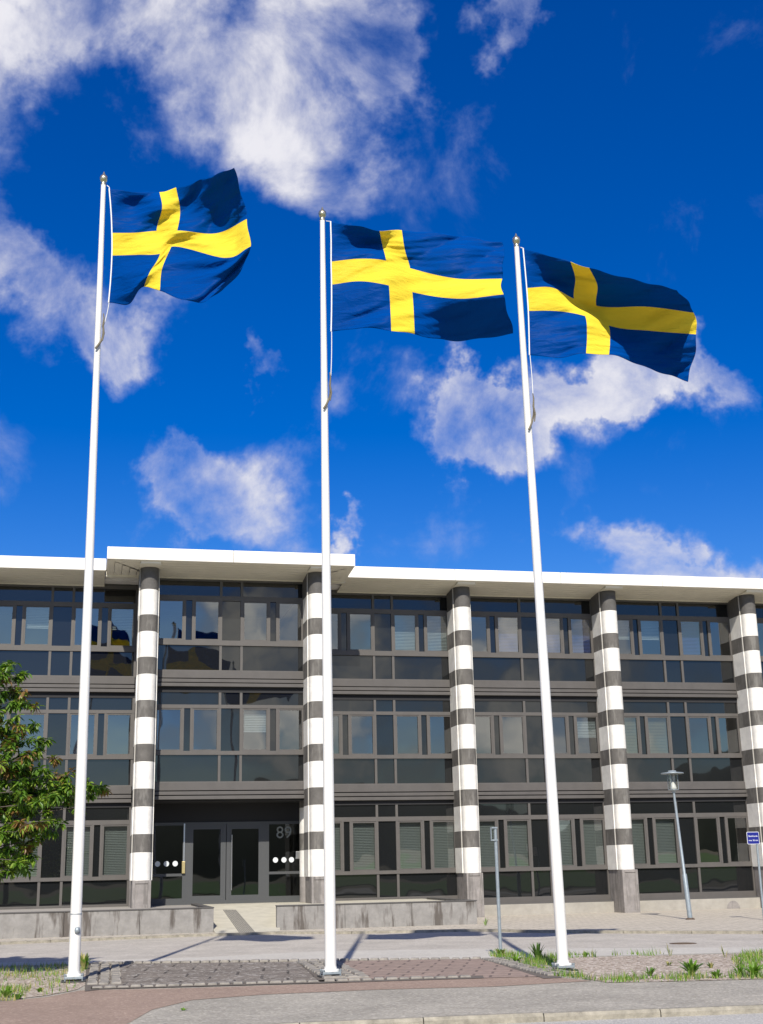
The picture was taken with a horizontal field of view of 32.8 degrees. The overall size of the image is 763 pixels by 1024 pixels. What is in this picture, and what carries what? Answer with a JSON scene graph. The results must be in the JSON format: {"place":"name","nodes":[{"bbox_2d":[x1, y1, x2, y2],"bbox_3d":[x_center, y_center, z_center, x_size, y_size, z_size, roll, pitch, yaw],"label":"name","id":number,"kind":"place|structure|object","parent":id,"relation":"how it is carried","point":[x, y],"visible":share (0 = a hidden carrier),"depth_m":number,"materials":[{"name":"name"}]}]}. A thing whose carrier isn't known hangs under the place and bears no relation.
{"place":"outdoors","nodes":[
{"label":"outdoors","id":0,"kind":"place"},
{"bbox_2d":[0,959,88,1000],"bbox_3d":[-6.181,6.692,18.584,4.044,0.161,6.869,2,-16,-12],"label":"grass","id":1,"kind":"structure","parent":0,"point":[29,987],"depth_m":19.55,"materials":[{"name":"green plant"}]},
{"bbox_2d":[100,962,315,985],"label":"brown paving","id":2,"kind":"structure","parent":0,"point":[160,973],"depth_m":19.63,"materials":[{"name":"stone"}]},
{"bbox_2d":[0,977,588,1023],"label":"red asphalt","id":3,"kind":"structure","parent":0,"point":[122,1006],"depth_m":15.97,"materials":[{"name":"red asphalt"}]},
{"bbox_2d":[85,961,562,990],"bbox_3d":[-1.325,7.016,19.843,7.149,0.001,5.735,0,-16,-4],"label":"cobble bedding","id":4,"kind":"object","parent":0,"point":[90,988],"visible":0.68,"depth_m":17.58,"materials":[{"name":"grey stone"}]},
{"bbox_2d":[317,207,341,977],"bbox_3d":[-0.844,0.766,19.941,0.340,12.137,0.300,2,-16,-12],"label":"flagpole","id":5,"kind":"object","parent":4,"relation":"on","point":[330,967],"visible":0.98,"depth_m":19.48,"materials":[{"name":"white metal"}]},
{"bbox_2d":[330,221,512,341],"bbox_3d":[0.739,-3.762,21.383,3.220,2.122,1.275,2,-16,-12],"label":"flag","id":6,"kind":"object","parent":5,"relation":"attached to","point":[437,285],"visible":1,"depth_m":21.26,"materials":[{"name":"blue fabric"}]},
{"bbox_2d":[86,957,576,987],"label":"cobblestones","id":7,"kind":"structure","parent":4,"relation":"on","point":[104,977],"depth_m":19.25,"materials":[{"name":"stone"}]},
{"bbox_2d":[510,954,524,960],"bbox_3d":[2.154,7.039,20.424,0.263,0.129,0.235,-10,-18,28],"label":"weed","id":8,"kind":"object","parent":7,"relation":"on","point":[514,958],"visible":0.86,"depth_m":20.40,"materials":[{"name":"green plant"}]},
{"bbox_2d":[0,546,762,916],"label":"office building","id":9,"kind":"structure","parent":0,"point":[206,728],"depth_m":42.26,"materials":[{"name":"white concrete"}]},
{"bbox_2d":[0,803,130,909],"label":"window","id":10,"kind":"structure","parent":9,"relation":"in","point":[106,866],"depth_m":39.62,"materials":[{"name":"grey glass"}]},
{"bbox_2d":[0,692,134,786],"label":"window","id":11,"kind":"structure","parent":9,"relation":"in","point":[111,715],"depth_m":40.64,"materials":[{"name":"grey glass"}]},
{"bbox_2d":[0,584,137,677],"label":"window","id":12,"kind":"structure","parent":9,"relation":"in","point":[41,625],"depth_m":41.40,"materials":[{"name":"grey glass"}]},
{"bbox_2d":[155,687,303,781],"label":"window","id":13,"kind":"structure","parent":9,"relation":"in","point":[204,734],"depth_m":40.16,"materials":[{"name":"grey glass"}]},
{"bbox_2d":[157,578,302,671],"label":"window","id":14,"kind":"structure","parent":9,"relation":"in","point":[205,624],"depth_m":41.07,"materials":[{"name":"grey glass"}]},
{"bbox_2d":[331,591,448,679],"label":"window","id":15,"kind":"structure","parent":9,"relation":"in","point":[375,636],"depth_m":43.68,"materials":[{"name":"grey glass"}]},
{"bbox_2d":[333,694,452,783],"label":"window","id":16,"kind":"structure","parent":9,"relation":"in","point":[378,739],"depth_m":42.77,"materials":[{"name":"grey glass"}]},
{"bbox_2d":[334,800,457,900],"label":"window","id":17,"kind":"structure","parent":9,"relation":"in","point":[385,849],"depth_m":41.83,"materials":[{"name":"grey glass"}]},
{"bbox_2d":[470,596,595,681],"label":"window","id":18,"kind":"structure","parent":9,"relation":"in","point":[504,629],"depth_m":44.76,"materials":[{"name":"grey glass"}]},
{"bbox_2d":[474,696,601,782],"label":"window","id":19,"kind":"structure","parent":9,"relation":"in","point":[509,729],"depth_m":43.85,"materials":[{"name":"grey glass"}]},
{"bbox_2d":[478,798,610,903],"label":"window","id":20,"kind":"structure","parent":9,"relation":"in","point":[524,857],"depth_m":42.88,"materials":[{"name":"grey glass"}]},
{"bbox_2d":[616,600,734,682],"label":"window","id":21,"kind":"structure","parent":9,"relation":"in","point":[660,641],"depth_m":45.91,"materials":[{"name":"grey glass"}]},
{"bbox_2d":[623,697,744,781],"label":"window","id":22,"kind":"structure","parent":9,"relation":"in","point":[699,738],"depth_m":45.00,"materials":[{"name":"grey glass"}]},
{"bbox_2d":[630,797,755,899],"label":"window","id":23,"kind":"structure","parent":9,"relation":"in","point":[713,830],"depth_m":44.04,"materials":[{"name":"grey glass"}]},
{"bbox_2d":[755,603,762,677],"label":"window","id":24,"kind":"structure","parent":9,"relation":"in","point":[759,607],"depth_m":46.79,"materials":[{"name":"grey glass"}]},
{"bbox_2d":[0,952,762,1023],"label":"footpath","id":25,"kind":"structure","parent":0,"point":[590,995],"depth_m":14.67,"materials":[{"name":"concrete"}]},
{"bbox_2d":[0,964,85,1000],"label":"gravel bed","id":26,"kind":"object","parent":25,"relation":"on","point":[33,992],"visible":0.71,"depth_m":18.57,"materials":[{"name":"beige gravel"}]},
{"bbox_2d":[0,985,14,997],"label":"weed","id":27,"kind":"object","parent":26,"relation":"on","point":[6,991],"visible":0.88,"depth_m":16.23,"materials":[{"name":"green plant"}]},
{"bbox_2d":[0,660,111,882],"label":"leafy tree","id":28,"kind":"object","parent":26,"relation":"on","point":[23,795],"visible":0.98,"depth_m":20.12,"materials":[{"name":"green plant"}]},
{"bbox_2d":[80,953,89,969],"bbox_3d":[-4.808,7.239,20.892,0.312,0.281,0.256,2,-16,-12],"label":"weed","id":29,"kind":"object","parent":26,"relation":"on","point":[84,960],"visible":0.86,"depth_m":20.84,"materials":[{"name":"green plant"}]},
{"bbox_2d":[61,172,109,982],"bbox_3d":[-4.524,0.486,20.172,0.340,12.951,0.300,2,-16,-12],"label":"flagpole","id":30,"kind":"object","parent":26,"relation":"on","point":[73,972],"visible":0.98,"depth_m":19.63,"materials":[{"name":"white metal"}]},
{"bbox_2d":[108,168,250,304],"bbox_3d":[-3.234,-4.374,21.084,2.598,2.385,0.737,-9,-17,27],"label":"flag","id":31,"kind":"object","parent":30,"relation":"attached to","point":[191,242],"visible":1,"depth_m":21.13,"materials":[{"name":"blue fabric"}]},
{"bbox_2d":[520,953,762,981],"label":"gravel bed","id":32,"kind":"object","parent":25,"relation":"on","point":[598,966],"visible":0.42,"depth_m":19.17,"materials":[{"name":"beige gravel"}]},
{"bbox_2d":[528,943,544,957],"bbox_3d":[2.499,7.075,20.858,0.281,0.278,0.290,9,-18,-32],"label":"weed","id":33,"kind":"object","parent":32,"relation":"on","point":[537,951],"visible":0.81,"depth_m":20.82,"materials":[{"name":"green plant"}]},
{"bbox_2d":[512,234,577,970],"bbox_3d":[2.481,0.975,20.128,0.362,11.697,0.300,2,-16,-12],"label":"flagpole","id":34,"kind":"object","parent":32,"relation":"on","point":[556,870],"visible":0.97,"depth_m":19.68,"materials":[{"name":"white metal"}]},
{"bbox_2d":[523,248,696,381],"bbox_3d":[4.051,-3.429,21.192,3.053,2.016,1.486,6,-17,-25],"label":"flag","id":35,"kind":"object","parent":34,"relation":"attached to","point":[573,308],"visible":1,"depth_m":21.44,"materials":[{"name":"blue fabric"}]},
{"bbox_2d":[644,966,655,975],"bbox_3d":[3.622,6.175,17.405,0.244,0.124,0.181,8,-18,-31],"label":"weed","id":36,"kind":"object","parent":32,"relation":"on","point":[651,971],"visible":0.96,"depth_m":17.40,"materials":[{"name":"green plant"}]},
{"bbox_2d":[677,958,702,974],"bbox_3d":[4.222,6.120,17.421,0.375,0.213,0.536,2,-16,-12],"label":"weed","id":37,"kind":"object","parent":32,"relation":"on","point":[692,966],"visible":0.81,"depth_m":17.37,"materials":[{"name":"green plant"}]},
{"bbox_2d":[708,969,721,976],"bbox_3d":[4.370,6.041,16.947,0.237,0.107,0.238,2,-16,-12],"label":"weed","id":38,"kind":"object","parent":32,"relation":"on","point":[714,972],"visible":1,"depth_m":16.93,"materials":[{"name":"green plant"}]},
{"bbox_2d":[730,964,748,974],"bbox_3d":[4.735,6.059,17.127,0.332,0.152,0.250,2,-16,-12],"label":"weed","id":39,"kind":"object","parent":32,"relation":"on","point":[740,969],"visible":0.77,"depth_m":17.11,"materials":[{"name":"green plant"}]},
{"bbox_2d":[739,960,762,975],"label":"weed","id":40,"kind":"object","parent":32,"relation":"on","point":[755,968],"visible":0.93,"depth_m":16.92,"materials":[{"name":"green plant"}]},
{"bbox_2d":[0,932,762,961],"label":"road","id":41,"kind":"structure","parent":0,"point":[185,947],"depth_m":28.25,"materials":[{"name":"grey asphalt"}]},
{"bbox_2d":[0,947,762,965],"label":"gutter","id":42,"kind":"object","parent":41,"relation":"on","point":[419,954],"visible":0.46,"depth_m":24.44,"materials":[{"name":"concrete"}]},
{"bbox_2d":[0,929,762,944],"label":"sidewalk kerb","id":43,"kind":"structure","parent":41,"relation":"on","point":[407,931],"depth_m":32.43,"materials":[{"name":"concrete"}]},
{"bbox_2d":[490,827,501,949],"bbox_3d":[2.038,6.719,22.942,0.126,2.207,0.080,2,-16,-12],"label":"signpost","id":44,"kind":"object","parent":41,"relation":"on","point":[495,839],"visible":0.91,"depth_m":22.96,"materials":[{"name":"metal"}]},
{"bbox_2d":[669,942,696,943],"bbox_3d":[6.079,8.694,26.088,0.540,0.012,0.540,2,-16,-12],"label":"drain cover","id":45,"kind":"object","parent":41,"relation":"on","point":[683,943],"visible":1,"depth_m":25.98,"materials":[{"name":"metal"}]},
{"bbox_2d":[0,908,762,941],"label":"sidewalk","id":46,"kind":"structure","parent":0,"point":[746,919],"depth_m":34.81,"materials":[{"name":"grey concrete"}]},
{"bbox_2d":[0,899,443,934],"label":"terrace","id":47,"kind":"structure","parent":46,"relation":"on","point":[187,906],"depth_m":38.36,"materials":[{"name":"concrete"}]},
{"bbox_2d":[203,902,279,932],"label":"ramp","id":48,"kind":"structure","parent":46,"relation":"on","point":[259,917],"depth_m":36.61,"materials":[{"name":"concrete"}]},
{"bbox_2d":[223,910,254,932],"bbox_3d":[-3.975,11.307,35.816,0.415,0.491,4.446,2,-16,-12],"label":"tactile strip","id":49,"kind":"object","parent":48,"relation":"on","point":[246,927],"visible":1,"depth_m":35.59,"materials":[{"name":"grey concrete"}]},
{"bbox_2d":[661,770,694,919],"bbox_3d":[8.302,9.326,36.256,0.650,4.114,0.650,2,-16,-12],"label":"street lamp","id":50,"kind":"object","parent":46,"relation":"on","point":[673,788],"visible":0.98,"depth_m":36.22,"materials":[{"name":"metal"}]},
{"bbox_2d":[746,832,762,914],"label":"parking sign","id":51,"kind":"object","parent":46,"relation":"on","point":[752,837],"visible":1,"depth_m":34.93,"materials":[{"name":"metal"}]},
{"bbox_2d":[0,0,762,578],"label":"sky","id":52,"kind":"structure","parent":0,"point":[622,138],"materials":[{"name":"blue"}]},
{"bbox_2d":[339,959,534,981],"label":"reddish paving","id":53,"kind":"structure","parent":0,"point":[371,969],"depth_m":19.48,"materials":[{"name":"red stone"}]},
{"bbox_2d":[487,947,762,982],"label":"grass","id":54,"kind":"structure","parent":0,"point":[545,959],"depth_m":18.65,"materials":[{"name":"green plant"}]},
{"bbox_2d":[496,948,505,953],"bbox_3d":[2.019,7.463,21.968,0.232,0.141,0.220,-12,-19,34],"label":"weed","id":55,"kind":"object","parent":54,"relation":"on","point":[500,950],"visible":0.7,"depth_m":21.94,"materials":[{"name":"green plant"}]},
{"bbox_2d":[505,1013,762,1023],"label":"street","id":56,"kind":"structure","parent":0,"point":[753,1018],"depth_m":13.05,"materials":[{"name":"grey asphalt"}]},
{"label":"ground","id":57,"kind":"structure","parent":0,"visible":0},
{"bbox_2d":[0,903,213,938],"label":"retaining wall","id":58,"kind":"structure","parent":57,"relation":"on","point":[198,918],"depth_m":33.69,"materials":[{"name":"concrete"}]},
{"bbox_2d":[275,897,476,929],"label":"retaining wall","id":59,"kind":"structure","parent":57,"relation":"on","point":[449,911],"depth_m":35.24,"materials":[{"name":"concrete"}]},
{"bbox_2d":[261,1004,762,1023],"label":"kerb","id":60,"kind":"structure","parent":57,"relation":"on","point":[504,1018],"depth_m":13.19,"materials":[{"name":"concrete"}]}
]}

